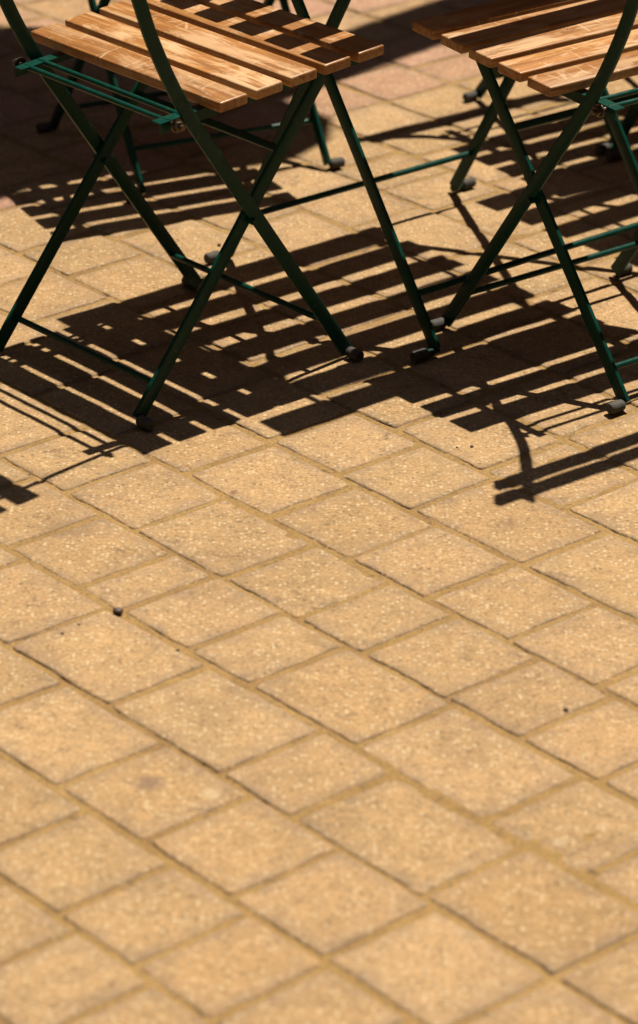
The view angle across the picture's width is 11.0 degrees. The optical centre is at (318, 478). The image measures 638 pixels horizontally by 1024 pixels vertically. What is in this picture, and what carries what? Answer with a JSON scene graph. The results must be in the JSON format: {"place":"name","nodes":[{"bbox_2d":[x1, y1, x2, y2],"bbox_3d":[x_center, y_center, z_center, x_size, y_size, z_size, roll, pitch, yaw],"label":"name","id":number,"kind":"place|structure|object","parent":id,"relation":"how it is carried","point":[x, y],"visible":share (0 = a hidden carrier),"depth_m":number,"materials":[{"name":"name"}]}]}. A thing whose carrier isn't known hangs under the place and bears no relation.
{"place":"outdoors","nodes":[
{"label":"outdoors","id":0,"kind":"place"},
{"bbox_2d":[0,0,637,1023],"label":"pavement","id":1,"kind":"structure","parent":0,"point":[438,968],"depth_m":4.34,"materials":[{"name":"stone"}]},
{"bbox_2d":[112,607,122,614],"bbox_3d":[-0.257,0.169,4.244,0.014,0.009,0.012,0,25,0],"label":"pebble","id":2,"kind":"object","parent":1,"relation":"on","point":[118,610],"visible":1,"depth_m":4.24,"materials":[{"name":"grey stone"}]},
{"bbox_2d":[36,0,344,202],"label":"folding chair","id":3,"kind":"object","parent":1,"relation":"on","point":[132,149],"visible":0.53,"depth_m":5.76,"materials":[{"name":"green metal"}]},
{"bbox_2d":[0,0,383,430],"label":"folding chair","id":4,"kind":"object","parent":1,"relation":"on","point":[210,58],"visible":1,"depth_m":4.84,"materials":[{"name":"brown wood"}]},
{"bbox_2d":[204,0,637,361],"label":"folding table","id":5,"kind":"object","parent":1,"relation":"on","point":[458,182],"visible":0.73,"depth_m":5.13,"materials":[{"name":"green metal"}]},
{"bbox_2d":[412,0,637,413],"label":"folding chair","id":6,"kind":"object","parent":1,"relation":"on","point":[572,50],"visible":0.97,"depth_m":4.87,"materials":[{"name":"brown wood"}]},
{"bbox_2d":[462,66,630,160],"bbox_3d":[0.551,-1.062,5.920,0.446,0.833,0.503,-18,30,-34],"label":"folding chair","id":7,"kind":"object","parent":1,"relation":"on","point":[480,90],"visible":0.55,"depth_m":6.06,"materials":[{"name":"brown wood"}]},
{"bbox_2d":[595,103,637,154],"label":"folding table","id":8,"kind":"object","parent":1,"relation":"on","point":[629,120],"visible":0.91,"depth_m":5.83,"materials":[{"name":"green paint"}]}
]}

